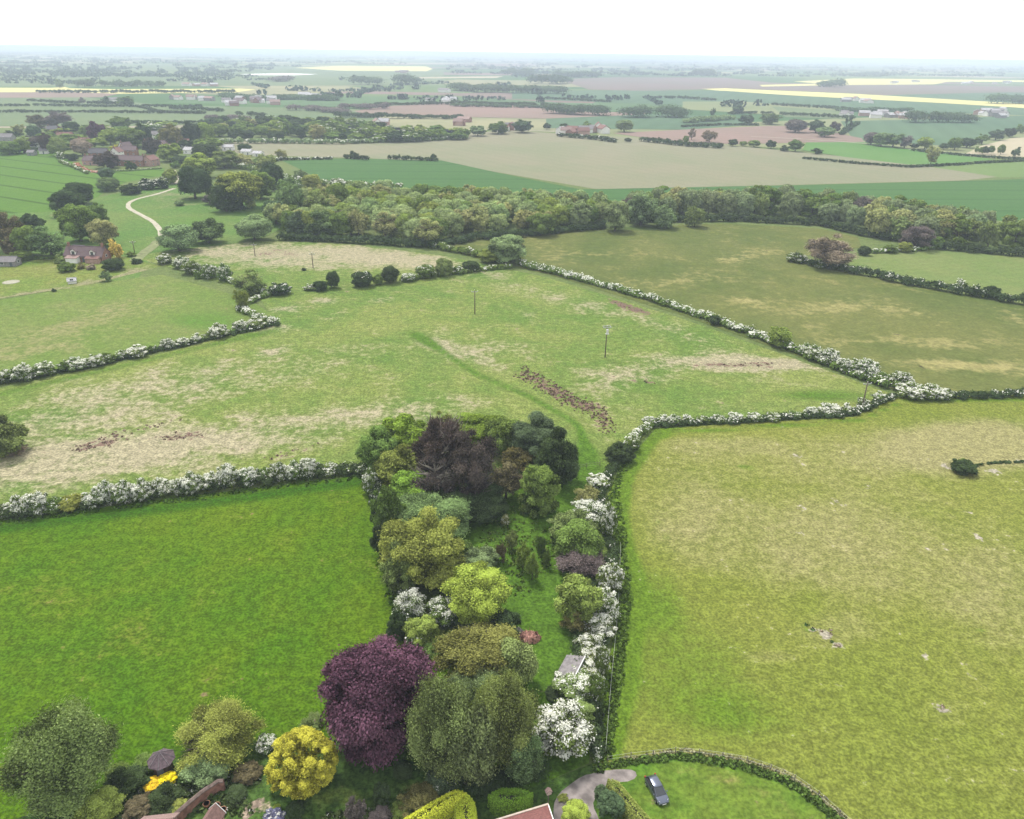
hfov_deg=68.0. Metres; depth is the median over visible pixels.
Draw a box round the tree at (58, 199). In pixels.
[47,189,85,210]
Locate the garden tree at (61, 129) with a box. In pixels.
[54,127,77,132]
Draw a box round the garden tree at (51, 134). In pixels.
[35,132,58,137]
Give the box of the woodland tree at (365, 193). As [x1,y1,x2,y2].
[357,189,375,199]
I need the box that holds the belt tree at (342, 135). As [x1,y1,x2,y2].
[339,131,352,138]
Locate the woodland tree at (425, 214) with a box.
[418,212,434,217]
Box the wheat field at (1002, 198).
[282,159,1023,221]
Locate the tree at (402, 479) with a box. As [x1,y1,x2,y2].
[388,469,436,497]
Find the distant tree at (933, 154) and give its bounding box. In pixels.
[925,145,940,163]
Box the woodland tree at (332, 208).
[326,206,336,210]
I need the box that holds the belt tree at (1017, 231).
[1001,221,1023,246]
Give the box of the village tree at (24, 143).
[13,136,30,152]
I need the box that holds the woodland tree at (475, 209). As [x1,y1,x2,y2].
[467,204,490,227]
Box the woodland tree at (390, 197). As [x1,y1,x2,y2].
[385,194,397,201]
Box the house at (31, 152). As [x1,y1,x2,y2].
[26,150,37,155]
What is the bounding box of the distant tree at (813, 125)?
[807,119,825,132]
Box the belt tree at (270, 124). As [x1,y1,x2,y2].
[258,122,278,128]
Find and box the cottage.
[63,242,111,263]
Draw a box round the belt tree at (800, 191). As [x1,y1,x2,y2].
[796,189,811,198]
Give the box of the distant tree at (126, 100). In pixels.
[115,95,133,104]
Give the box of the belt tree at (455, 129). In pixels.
[449,127,462,131]
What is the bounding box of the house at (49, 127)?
[45,124,59,133]
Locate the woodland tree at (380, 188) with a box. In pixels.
[370,184,391,196]
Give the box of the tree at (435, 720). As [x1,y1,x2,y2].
[400,663,474,785]
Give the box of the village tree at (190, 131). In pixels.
[180,120,201,140]
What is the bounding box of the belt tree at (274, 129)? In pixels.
[268,127,282,131]
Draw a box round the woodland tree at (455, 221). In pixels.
[441,212,464,237]
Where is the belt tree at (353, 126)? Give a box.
[348,125,358,129]
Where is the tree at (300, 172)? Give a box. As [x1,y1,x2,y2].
[293,169,307,178]
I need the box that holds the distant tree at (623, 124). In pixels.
[614,119,633,131]
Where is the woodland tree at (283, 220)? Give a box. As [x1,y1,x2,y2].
[278,210,294,231]
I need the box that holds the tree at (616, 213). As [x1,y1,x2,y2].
[601,200,629,230]
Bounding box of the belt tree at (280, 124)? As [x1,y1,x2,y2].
[277,122,286,131]
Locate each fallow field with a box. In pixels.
[568,77,769,90]
[729,83,1023,94]
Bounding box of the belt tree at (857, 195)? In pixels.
[843,190,859,201]
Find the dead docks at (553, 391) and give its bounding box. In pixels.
[513,365,616,433]
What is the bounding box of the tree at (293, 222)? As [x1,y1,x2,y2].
[284,209,308,233]
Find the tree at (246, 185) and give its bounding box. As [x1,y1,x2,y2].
[214,171,264,208]
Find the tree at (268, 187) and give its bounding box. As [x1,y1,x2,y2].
[250,170,276,198]
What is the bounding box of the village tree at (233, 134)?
[226,131,238,138]
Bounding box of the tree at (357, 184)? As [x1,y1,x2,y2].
[345,180,368,188]
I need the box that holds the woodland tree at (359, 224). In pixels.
[347,209,366,235]
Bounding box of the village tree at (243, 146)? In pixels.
[237,144,251,149]
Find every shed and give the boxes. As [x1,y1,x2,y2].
[0,256,21,266]
[203,803,225,818]
[554,655,584,683]
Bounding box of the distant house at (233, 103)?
[229,101,238,105]
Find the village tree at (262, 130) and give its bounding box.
[253,126,267,136]
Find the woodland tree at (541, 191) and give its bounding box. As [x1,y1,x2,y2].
[534,188,553,197]
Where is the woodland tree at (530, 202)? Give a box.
[518,199,537,210]
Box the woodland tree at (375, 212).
[367,209,395,236]
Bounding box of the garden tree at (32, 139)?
[25,135,37,146]
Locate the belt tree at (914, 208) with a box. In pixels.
[902,204,919,213]
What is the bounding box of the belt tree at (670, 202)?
[659,197,677,212]
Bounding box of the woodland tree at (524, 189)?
[522,187,533,192]
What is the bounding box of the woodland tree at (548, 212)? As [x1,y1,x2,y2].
[531,211,550,215]
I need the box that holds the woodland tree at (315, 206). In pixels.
[308,203,327,211]
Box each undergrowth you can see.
[275,219,613,247]
[406,747,554,802]
[415,454,552,484]
[439,586,471,667]
[568,488,603,675]
[629,212,1023,256]
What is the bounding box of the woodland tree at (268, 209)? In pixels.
[261,201,282,223]
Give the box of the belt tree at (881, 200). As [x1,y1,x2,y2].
[872,197,886,203]
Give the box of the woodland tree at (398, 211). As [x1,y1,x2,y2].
[394,207,410,216]
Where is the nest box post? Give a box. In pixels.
[545,787,551,803]
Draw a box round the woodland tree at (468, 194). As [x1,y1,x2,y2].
[458,190,472,196]
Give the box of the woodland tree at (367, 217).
[359,212,369,233]
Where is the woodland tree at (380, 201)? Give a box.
[375,198,386,204]
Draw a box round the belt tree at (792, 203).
[778,191,804,216]
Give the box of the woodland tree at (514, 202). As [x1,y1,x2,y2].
[503,197,520,219]
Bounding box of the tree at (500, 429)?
[484,415,522,455]
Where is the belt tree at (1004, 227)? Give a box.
[988,221,1014,242]
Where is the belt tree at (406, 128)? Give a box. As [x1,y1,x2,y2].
[395,127,416,131]
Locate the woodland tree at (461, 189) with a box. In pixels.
[455,187,463,192]
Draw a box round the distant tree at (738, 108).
[732,104,743,113]
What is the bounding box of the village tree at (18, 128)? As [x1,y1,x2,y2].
[10,124,24,132]
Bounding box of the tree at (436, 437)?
[407,410,474,486]
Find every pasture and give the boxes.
[0,128,835,155]
[0,145,1023,784]
[0,183,281,280]
[0,275,271,370]
[0,475,449,818]
[201,106,378,126]
[546,114,748,129]
[597,113,1023,156]
[599,395,1023,818]
[683,102,839,114]
[773,107,848,118]
[802,142,992,164]
[847,248,1023,303]
[915,161,1023,176]
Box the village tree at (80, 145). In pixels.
[69,138,92,155]
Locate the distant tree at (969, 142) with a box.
[962,138,977,147]
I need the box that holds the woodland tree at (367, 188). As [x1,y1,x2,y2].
[361,186,373,191]
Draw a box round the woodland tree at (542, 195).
[532,192,552,200]
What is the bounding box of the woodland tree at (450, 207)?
[435,206,454,210]
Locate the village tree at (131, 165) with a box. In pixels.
[124,160,138,169]
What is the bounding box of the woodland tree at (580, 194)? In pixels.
[572,189,589,200]
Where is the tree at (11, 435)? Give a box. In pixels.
[0,414,29,458]
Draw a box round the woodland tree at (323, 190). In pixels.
[318,188,328,197]
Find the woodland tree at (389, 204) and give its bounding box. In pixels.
[381,200,397,208]
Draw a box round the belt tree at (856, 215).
[845,206,866,225]
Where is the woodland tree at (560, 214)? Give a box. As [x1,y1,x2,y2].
[548,205,569,225]
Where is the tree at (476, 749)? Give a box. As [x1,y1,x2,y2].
[446,694,500,788]
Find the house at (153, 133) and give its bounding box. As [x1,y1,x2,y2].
[151,131,158,139]
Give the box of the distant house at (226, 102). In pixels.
[224,100,236,105]
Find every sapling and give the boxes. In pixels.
[496,543,506,562]
[504,529,518,549]
[515,541,530,569]
[523,552,539,579]
[535,536,546,558]
[542,549,551,567]
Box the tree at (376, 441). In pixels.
[355,424,399,471]
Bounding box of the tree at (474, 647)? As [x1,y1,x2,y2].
[430,617,520,678]
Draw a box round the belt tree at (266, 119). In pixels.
[256,116,273,123]
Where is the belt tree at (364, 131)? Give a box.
[355,127,372,136]
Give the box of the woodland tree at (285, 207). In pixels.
[270,203,289,221]
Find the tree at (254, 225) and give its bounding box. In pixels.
[233,213,272,239]
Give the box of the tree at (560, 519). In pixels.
[546,508,599,538]
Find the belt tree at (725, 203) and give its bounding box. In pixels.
[715,192,738,213]
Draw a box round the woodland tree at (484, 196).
[476,191,493,201]
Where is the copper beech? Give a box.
[313,632,439,772]
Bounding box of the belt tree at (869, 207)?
[863,203,887,222]
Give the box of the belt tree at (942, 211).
[936,208,953,218]
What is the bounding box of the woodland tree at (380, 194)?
[376,190,387,198]
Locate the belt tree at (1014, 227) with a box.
[1005,220,1021,241]
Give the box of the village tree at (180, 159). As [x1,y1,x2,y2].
[168,154,185,165]
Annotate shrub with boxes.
[142,775,160,791]
[158,771,177,784]
[254,733,276,754]
[262,807,285,818]
[263,724,338,799]
[343,795,366,818]
[366,805,392,818]
[561,798,590,818]
[594,784,606,798]
[596,789,625,818]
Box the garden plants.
[76,772,452,818]
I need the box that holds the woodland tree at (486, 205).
[477,202,491,217]
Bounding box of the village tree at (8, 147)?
[0,141,20,154]
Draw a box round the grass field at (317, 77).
[0,63,443,85]
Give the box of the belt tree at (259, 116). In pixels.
[255,114,265,118]
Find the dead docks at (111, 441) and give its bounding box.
[70,418,318,459]
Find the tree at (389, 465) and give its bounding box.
[372,442,420,487]
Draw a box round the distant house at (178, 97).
[173,95,182,99]
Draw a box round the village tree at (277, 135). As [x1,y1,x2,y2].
[266,131,285,138]
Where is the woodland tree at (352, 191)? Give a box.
[348,187,360,196]
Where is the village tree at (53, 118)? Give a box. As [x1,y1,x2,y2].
[44,111,73,125]
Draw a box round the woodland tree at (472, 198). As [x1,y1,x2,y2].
[464,195,479,203]
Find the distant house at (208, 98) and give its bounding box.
[203,96,214,100]
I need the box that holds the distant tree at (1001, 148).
[997,144,1005,153]
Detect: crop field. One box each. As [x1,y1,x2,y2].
[0,97,202,125]
[0,150,164,212]
[512,90,1023,114]
[841,116,1023,144]
[885,92,1023,102]
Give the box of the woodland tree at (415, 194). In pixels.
[407,191,421,197]
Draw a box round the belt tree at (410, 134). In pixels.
[401,130,424,141]
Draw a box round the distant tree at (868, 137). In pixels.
[863,132,877,144]
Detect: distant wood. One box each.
[70,78,165,86]
[204,114,250,119]
[217,91,342,100]
[266,75,295,81]
[285,104,351,112]
[332,111,463,118]
[337,102,391,108]
[346,73,424,84]
[444,82,571,92]
[449,102,564,107]
[498,67,535,73]
[525,73,573,83]
[541,102,692,117]
[551,69,600,77]
[682,114,735,122]
[690,68,716,74]
[815,78,847,86]
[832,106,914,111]
[899,109,980,122]
[983,93,1023,103]
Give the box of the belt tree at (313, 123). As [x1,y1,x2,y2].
[306,121,323,129]
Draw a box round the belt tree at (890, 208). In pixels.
[882,204,900,231]
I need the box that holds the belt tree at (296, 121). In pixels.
[287,119,303,124]
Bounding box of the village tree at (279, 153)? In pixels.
[274,149,287,159]
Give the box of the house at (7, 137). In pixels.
[0,133,15,141]
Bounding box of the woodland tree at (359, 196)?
[355,192,364,202]
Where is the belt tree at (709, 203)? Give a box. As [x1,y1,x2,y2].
[700,190,720,212]
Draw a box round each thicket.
[206,186,246,209]
[225,162,402,187]
[249,169,303,187]
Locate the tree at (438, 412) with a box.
[425,410,453,427]
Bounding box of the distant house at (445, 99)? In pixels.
[441,98,450,101]
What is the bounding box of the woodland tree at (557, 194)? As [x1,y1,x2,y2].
[553,189,570,199]
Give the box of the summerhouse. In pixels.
[147,748,174,775]
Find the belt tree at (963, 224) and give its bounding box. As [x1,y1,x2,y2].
[943,213,972,242]
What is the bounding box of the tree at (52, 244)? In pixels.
[25,225,71,254]
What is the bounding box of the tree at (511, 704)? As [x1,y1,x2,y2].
[471,663,543,773]
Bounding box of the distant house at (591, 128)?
[578,125,592,132]
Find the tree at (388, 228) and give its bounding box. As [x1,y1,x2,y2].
[371,211,396,235]
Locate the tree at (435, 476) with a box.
[408,451,457,492]
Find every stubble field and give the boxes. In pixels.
[419,76,501,77]
[966,138,1023,156]
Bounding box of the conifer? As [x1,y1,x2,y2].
[372,781,390,806]
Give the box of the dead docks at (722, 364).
[615,302,772,383]
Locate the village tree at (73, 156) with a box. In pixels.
[64,153,80,160]
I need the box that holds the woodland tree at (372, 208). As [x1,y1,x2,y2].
[368,204,382,214]
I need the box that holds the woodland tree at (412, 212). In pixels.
[399,209,417,217]
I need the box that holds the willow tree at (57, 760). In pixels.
[0,692,126,818]
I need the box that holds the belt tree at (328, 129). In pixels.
[321,125,331,132]
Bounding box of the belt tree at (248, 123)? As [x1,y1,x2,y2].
[236,121,254,126]
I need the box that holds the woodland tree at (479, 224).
[470,214,491,232]
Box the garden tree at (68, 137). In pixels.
[57,133,86,141]
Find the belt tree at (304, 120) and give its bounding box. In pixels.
[300,118,310,124]
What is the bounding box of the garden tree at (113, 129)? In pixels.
[105,127,117,130]
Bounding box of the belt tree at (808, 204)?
[801,197,823,217]
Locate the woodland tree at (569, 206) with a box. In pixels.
[566,204,572,223]
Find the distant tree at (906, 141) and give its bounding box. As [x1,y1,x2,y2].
[900,135,914,147]
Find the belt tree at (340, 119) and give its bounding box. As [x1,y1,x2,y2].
[332,116,345,122]
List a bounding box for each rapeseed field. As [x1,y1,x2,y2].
[0,87,254,93]
[301,66,430,70]
[708,88,1023,107]
[760,78,1023,86]
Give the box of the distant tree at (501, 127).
[488,121,508,133]
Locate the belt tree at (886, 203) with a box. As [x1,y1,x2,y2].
[882,199,896,210]
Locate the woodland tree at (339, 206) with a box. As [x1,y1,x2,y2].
[333,202,355,211]
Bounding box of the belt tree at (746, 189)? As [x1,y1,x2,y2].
[742,186,756,203]
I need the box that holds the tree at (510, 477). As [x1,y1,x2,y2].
[487,461,522,498]
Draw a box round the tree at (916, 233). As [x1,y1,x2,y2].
[898,225,936,246]
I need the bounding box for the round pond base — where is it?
[2,280,19,283]
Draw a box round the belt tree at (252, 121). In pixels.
[242,118,257,124]
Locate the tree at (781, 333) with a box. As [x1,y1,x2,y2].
[768,326,792,345]
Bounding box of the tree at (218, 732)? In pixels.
[172,692,268,775]
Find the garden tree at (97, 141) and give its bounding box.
[85,137,108,146]
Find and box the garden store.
[141,812,179,818]
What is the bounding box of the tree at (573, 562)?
[553,547,605,579]
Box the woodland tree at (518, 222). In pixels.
[511,209,534,229]
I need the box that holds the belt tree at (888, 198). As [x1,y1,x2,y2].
[878,196,891,200]
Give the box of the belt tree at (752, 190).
[749,185,764,212]
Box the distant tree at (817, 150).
[811,148,823,153]
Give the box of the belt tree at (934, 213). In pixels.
[921,211,945,236]
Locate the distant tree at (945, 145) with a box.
[939,143,950,149]
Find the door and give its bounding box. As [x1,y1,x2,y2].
[156,769,163,775]
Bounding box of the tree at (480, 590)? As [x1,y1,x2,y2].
[439,560,511,625]
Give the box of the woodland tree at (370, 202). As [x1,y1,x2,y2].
[361,197,378,207]
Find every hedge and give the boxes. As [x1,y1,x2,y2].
[0,103,201,106]
[0,109,206,113]
[0,321,280,383]
[0,462,363,518]
[3,147,37,152]
[24,254,62,259]
[26,98,125,103]
[35,89,235,92]
[57,159,88,173]
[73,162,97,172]
[89,167,161,171]
[128,118,251,123]
[136,105,176,112]
[169,105,224,111]
[217,135,468,143]
[224,156,332,164]
[225,276,271,293]
[235,111,265,115]
[235,290,279,322]
[343,154,369,159]
[369,472,424,648]
[374,100,549,105]
[387,154,437,160]
[393,127,453,132]
[399,263,512,281]
[403,789,466,818]
[431,242,549,271]
[451,100,544,106]
[453,792,476,818]
[487,787,533,817]
[519,262,903,390]
[544,96,610,101]
[556,132,617,141]
[586,460,621,758]
[606,778,650,818]
[622,419,654,444]
[639,136,723,147]
[642,95,715,100]
[651,393,898,427]
[681,122,759,126]
[728,111,773,113]
[771,102,850,108]
[779,111,855,117]
[785,250,1023,302]
[802,156,973,166]
[838,121,859,133]
[871,245,938,252]
[911,148,1023,158]
[944,386,1023,399]
[973,159,1023,163]
[975,460,1023,466]
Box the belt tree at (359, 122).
[353,119,366,124]
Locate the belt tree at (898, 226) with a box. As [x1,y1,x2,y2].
[888,215,913,238]
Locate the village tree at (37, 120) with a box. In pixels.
[24,114,48,127]
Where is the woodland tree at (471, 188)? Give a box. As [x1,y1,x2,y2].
[463,184,475,194]
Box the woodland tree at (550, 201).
[542,197,559,206]
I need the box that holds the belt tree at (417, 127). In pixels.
[414,124,426,129]
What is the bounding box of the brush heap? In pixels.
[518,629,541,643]
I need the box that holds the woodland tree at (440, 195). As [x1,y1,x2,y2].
[438,191,452,198]
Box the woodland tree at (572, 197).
[561,193,578,202]
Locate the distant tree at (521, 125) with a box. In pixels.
[510,119,533,132]
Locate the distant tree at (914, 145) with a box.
[911,143,919,148]
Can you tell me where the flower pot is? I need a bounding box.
[203,800,209,807]
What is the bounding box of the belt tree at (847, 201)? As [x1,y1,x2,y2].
[839,198,852,220]
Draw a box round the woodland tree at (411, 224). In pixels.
[402,217,427,239]
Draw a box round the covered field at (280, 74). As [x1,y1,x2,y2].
[246,73,309,74]
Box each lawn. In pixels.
[16,740,596,818]
[592,758,832,818]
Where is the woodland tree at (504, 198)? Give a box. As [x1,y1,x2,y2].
[500,194,514,202]
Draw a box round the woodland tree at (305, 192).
[302,188,308,198]
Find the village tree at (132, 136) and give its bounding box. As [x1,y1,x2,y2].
[113,127,145,146]
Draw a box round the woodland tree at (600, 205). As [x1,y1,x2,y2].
[594,201,608,221]
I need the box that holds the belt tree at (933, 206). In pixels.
[925,204,939,208]
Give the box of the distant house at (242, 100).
[234,98,246,103]
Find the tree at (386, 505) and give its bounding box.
[369,485,406,525]
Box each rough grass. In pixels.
[0,474,394,610]
[477,505,557,596]
[591,751,844,818]
[599,461,633,761]
[624,747,851,818]
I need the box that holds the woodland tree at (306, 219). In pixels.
[301,210,315,233]
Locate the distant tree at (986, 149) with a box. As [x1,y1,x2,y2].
[983,146,989,152]
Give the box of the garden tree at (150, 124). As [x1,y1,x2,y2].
[144,121,159,129]
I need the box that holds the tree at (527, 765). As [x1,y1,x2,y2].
[499,733,547,787]
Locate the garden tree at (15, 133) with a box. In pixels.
[4,130,24,136]
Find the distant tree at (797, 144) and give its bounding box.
[788,139,804,151]
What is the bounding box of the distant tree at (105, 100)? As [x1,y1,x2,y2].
[100,96,111,104]
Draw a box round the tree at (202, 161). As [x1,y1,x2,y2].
[181,152,216,174]
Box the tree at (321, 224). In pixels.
[299,210,333,234]
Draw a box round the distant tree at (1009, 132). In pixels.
[1005,128,1018,136]
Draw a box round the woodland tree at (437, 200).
[433,198,445,203]
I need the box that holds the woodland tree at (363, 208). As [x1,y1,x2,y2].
[349,204,369,219]
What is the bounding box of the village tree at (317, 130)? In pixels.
[308,124,326,138]
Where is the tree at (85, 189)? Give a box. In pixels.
[63,182,93,202]
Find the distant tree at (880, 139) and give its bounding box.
[873,132,889,145]
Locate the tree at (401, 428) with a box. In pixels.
[382,413,426,452]
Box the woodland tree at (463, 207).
[456,204,471,224]
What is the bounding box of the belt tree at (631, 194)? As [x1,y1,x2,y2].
[625,192,638,198]
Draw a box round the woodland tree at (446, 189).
[437,185,456,195]
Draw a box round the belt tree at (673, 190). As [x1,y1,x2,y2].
[670,185,687,193]
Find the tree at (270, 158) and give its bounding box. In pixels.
[252,153,275,169]
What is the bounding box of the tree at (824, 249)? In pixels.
[804,233,858,266]
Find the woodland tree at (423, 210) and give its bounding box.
[417,208,433,214]
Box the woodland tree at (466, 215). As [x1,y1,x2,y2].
[454,209,473,232]
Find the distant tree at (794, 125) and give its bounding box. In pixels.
[784,119,807,131]
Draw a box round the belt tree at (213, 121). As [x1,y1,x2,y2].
[206,118,222,124]
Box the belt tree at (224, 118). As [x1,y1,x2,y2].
[217,115,229,121]
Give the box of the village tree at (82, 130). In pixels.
[78,125,88,135]
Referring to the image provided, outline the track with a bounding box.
[126,188,175,234]
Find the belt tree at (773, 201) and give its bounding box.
[765,191,783,206]
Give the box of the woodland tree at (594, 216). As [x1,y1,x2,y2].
[588,203,598,223]
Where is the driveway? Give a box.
[553,769,636,818]
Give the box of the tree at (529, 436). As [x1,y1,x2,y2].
[510,410,567,455]
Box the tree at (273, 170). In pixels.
[258,161,283,184]
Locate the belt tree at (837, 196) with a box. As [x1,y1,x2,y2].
[819,193,841,205]
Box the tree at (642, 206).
[627,192,657,224]
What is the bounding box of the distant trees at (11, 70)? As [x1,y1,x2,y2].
[0,50,1023,106]
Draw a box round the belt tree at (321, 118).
[313,116,328,120]
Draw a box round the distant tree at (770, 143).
[766,140,776,146]
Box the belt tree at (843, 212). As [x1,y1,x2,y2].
[838,203,857,221]
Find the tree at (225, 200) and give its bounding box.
[206,179,244,211]
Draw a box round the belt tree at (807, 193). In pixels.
[801,190,820,211]
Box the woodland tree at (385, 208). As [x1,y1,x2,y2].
[373,206,391,211]
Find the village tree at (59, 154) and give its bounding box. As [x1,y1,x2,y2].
[55,151,66,158]
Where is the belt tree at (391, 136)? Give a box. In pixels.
[385,132,404,140]
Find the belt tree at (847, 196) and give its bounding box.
[839,191,856,200]
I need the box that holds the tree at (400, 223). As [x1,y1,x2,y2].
[395,215,411,238]
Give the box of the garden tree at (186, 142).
[171,139,195,146]
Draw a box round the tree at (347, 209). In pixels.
[341,205,365,234]
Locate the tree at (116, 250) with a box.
[108,238,123,257]
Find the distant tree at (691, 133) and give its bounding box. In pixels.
[687,128,696,139]
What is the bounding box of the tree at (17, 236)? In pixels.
[8,225,40,251]
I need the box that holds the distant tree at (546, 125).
[543,123,550,128]
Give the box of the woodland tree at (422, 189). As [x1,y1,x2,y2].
[411,183,429,194]
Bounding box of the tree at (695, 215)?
[684,205,705,226]
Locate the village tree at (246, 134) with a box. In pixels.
[238,130,255,138]
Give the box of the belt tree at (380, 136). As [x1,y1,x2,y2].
[369,134,387,141]
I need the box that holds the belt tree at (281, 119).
[274,117,286,122]
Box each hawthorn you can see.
[0,369,10,382]
[0,502,9,518]
[8,493,27,517]
[9,362,31,381]
[20,490,47,516]
[31,360,56,376]
[42,495,62,514]
[56,360,69,369]
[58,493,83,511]
[63,356,88,371]
[81,490,103,509]
[86,354,105,366]
[90,479,113,504]
[102,352,115,364]
[109,479,131,503]
[115,350,125,356]
[122,344,148,357]
[130,476,153,501]
[147,345,156,351]
[151,477,168,497]
[155,253,172,263]
[158,338,175,348]
[165,478,182,496]
[172,255,189,268]
[174,337,189,345]
[178,471,203,494]
[179,260,201,274]
[189,332,201,342]
[193,270,202,278]
[200,470,219,489]
[201,263,217,278]
[201,331,210,338]
[208,322,229,337]
[216,262,232,280]
[216,463,238,487]
[231,319,246,329]
[236,466,258,487]
[246,316,265,328]
[257,466,268,479]
[267,461,287,482]
[268,282,292,294]
[285,460,304,480]
[299,457,319,479]
[302,283,314,289]
[320,461,338,477]
[339,461,355,474]
[355,464,367,475]
[360,466,379,494]
[368,488,380,514]
[391,587,425,617]
[423,594,458,627]
[532,698,596,761]
[552,665,591,701]
[570,498,606,524]
[572,632,604,653]
[579,610,617,638]
[579,648,610,673]
[586,473,610,488]
[593,645,612,675]
[593,751,601,762]
[595,562,625,590]
[597,586,617,612]
[600,500,617,535]
[600,597,620,624]
[625,435,640,449]
[641,416,656,421]
[657,414,667,420]
[667,414,681,423]
[682,414,693,419]
[696,415,709,423]
[713,414,725,422]
[727,412,745,422]
[746,412,761,421]
[765,411,780,421]
[788,410,800,418]
[797,342,811,354]
[803,407,818,416]
[804,343,824,359]
[818,402,840,414]
[820,348,841,364]
[836,358,850,372]
[840,402,853,410]
[848,358,858,370]
[853,357,881,378]
[856,397,871,405]
[870,391,886,402]
[878,371,891,381]
[888,370,914,382]
[895,381,930,399]
[922,382,950,399]
[944,388,954,400]
[956,278,968,287]
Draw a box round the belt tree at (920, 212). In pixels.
[914,206,936,216]
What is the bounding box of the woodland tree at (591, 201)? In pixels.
[585,198,595,204]
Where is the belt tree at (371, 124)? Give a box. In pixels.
[363,122,377,127]
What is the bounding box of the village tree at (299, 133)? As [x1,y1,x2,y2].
[294,128,306,138]
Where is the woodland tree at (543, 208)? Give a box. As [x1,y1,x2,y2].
[536,203,551,213]
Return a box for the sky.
[0,0,1023,62]
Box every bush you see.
[5,444,27,455]
[9,250,33,260]
[53,254,65,263]
[56,261,75,271]
[73,785,127,818]
[77,262,85,268]
[85,264,95,269]
[94,177,120,190]
[96,167,115,176]
[98,271,112,280]
[100,258,124,270]
[102,763,150,801]
[103,761,130,781]
[119,183,141,193]
[122,791,151,818]
[124,251,137,256]
[131,258,143,263]
[132,751,152,773]
[137,178,155,189]
[146,780,184,814]
[153,176,168,187]
[162,169,177,183]
[170,797,186,812]
[174,200,183,205]
[178,751,229,788]
[201,195,210,204]
[224,783,247,803]
[232,759,263,785]
[285,799,304,818]
[297,711,324,730]
[312,281,329,291]
[325,271,339,286]
[350,150,358,158]
[350,271,373,286]
[369,519,385,558]
[372,274,383,283]
[380,265,400,281]
[386,607,405,641]
[390,800,412,818]
[393,761,412,780]
[396,781,440,818]
[400,272,416,280]
[401,614,439,646]
[413,264,435,277]
[422,635,443,661]
[423,769,463,795]
[435,257,453,275]
[435,488,454,499]
[449,482,510,523]
[453,265,463,273]
[455,538,472,555]
[461,260,479,270]
[462,545,500,567]
[477,249,498,261]
[488,608,522,633]
[500,514,509,524]
[544,685,562,701]
[557,793,568,801]
[558,610,592,632]
[572,699,595,721]
[574,484,599,499]
[588,672,608,700]
[593,704,604,722]
[603,441,636,463]
[709,315,720,324]
[785,252,807,262]
[814,259,824,267]
[857,245,871,254]
[883,244,897,252]
[898,242,913,251]
[931,236,944,248]
[950,458,978,475]
[983,285,1001,298]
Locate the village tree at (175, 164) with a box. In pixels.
[170,161,179,167]
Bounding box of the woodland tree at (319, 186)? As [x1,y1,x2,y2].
[314,183,329,188]
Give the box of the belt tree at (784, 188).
[777,184,795,205]
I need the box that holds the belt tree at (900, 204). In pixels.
[895,198,907,209]
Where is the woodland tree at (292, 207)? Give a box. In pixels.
[287,204,300,210]
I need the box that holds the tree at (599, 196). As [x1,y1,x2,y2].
[590,191,607,202]
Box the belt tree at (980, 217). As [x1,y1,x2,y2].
[966,213,988,239]
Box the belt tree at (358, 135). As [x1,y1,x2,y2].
[347,132,367,139]
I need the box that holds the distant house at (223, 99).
[221,97,231,101]
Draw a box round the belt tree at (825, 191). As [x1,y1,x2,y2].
[818,187,836,201]
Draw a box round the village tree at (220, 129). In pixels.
[211,123,229,135]
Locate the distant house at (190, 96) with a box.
[186,94,195,99]
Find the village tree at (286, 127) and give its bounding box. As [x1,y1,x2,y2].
[283,120,292,134]
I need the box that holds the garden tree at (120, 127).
[107,126,127,129]
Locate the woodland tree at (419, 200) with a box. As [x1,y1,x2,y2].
[414,195,429,211]
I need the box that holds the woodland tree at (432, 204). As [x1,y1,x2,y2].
[416,200,440,213]
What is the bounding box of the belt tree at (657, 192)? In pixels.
[651,188,664,204]
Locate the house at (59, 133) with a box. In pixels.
[56,130,73,136]
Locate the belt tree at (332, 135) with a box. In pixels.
[324,132,339,138]
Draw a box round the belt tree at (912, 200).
[907,198,927,207]
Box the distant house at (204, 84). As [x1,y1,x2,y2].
[201,82,209,85]
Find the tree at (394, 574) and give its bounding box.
[378,539,421,594]
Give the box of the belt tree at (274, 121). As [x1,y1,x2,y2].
[269,120,280,125]
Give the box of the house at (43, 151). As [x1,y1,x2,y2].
[38,147,48,153]
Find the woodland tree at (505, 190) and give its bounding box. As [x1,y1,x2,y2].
[499,186,511,194]
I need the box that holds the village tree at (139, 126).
[134,122,152,143]
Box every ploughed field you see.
[0,92,115,97]
[356,103,644,118]
[616,126,863,143]
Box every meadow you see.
[0,254,159,297]
[451,223,1023,392]
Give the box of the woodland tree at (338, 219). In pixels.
[328,211,353,234]
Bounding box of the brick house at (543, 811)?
[497,803,553,818]
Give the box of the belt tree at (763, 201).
[753,192,769,215]
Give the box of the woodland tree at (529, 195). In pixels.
[516,190,536,199]
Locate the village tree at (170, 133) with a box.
[157,123,182,143]
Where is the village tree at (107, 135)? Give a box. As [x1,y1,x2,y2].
[97,129,117,144]
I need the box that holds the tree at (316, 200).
[303,190,331,207]
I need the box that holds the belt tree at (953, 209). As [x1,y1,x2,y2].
[934,204,958,215]
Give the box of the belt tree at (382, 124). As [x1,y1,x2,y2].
[375,122,386,126]
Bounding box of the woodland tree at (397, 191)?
[392,187,410,195]
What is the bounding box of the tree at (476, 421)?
[457,412,498,445]
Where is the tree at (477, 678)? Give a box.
[444,665,501,705]
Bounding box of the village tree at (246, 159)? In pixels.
[235,153,253,164]
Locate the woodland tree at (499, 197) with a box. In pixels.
[492,194,505,200]
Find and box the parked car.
[644,773,668,804]
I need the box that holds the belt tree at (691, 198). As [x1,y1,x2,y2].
[679,189,703,211]
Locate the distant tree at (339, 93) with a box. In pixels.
[334,91,343,99]
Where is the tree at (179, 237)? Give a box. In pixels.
[154,224,198,250]
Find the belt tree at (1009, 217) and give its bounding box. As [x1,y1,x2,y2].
[1001,215,1017,234]
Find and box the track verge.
[129,240,158,260]

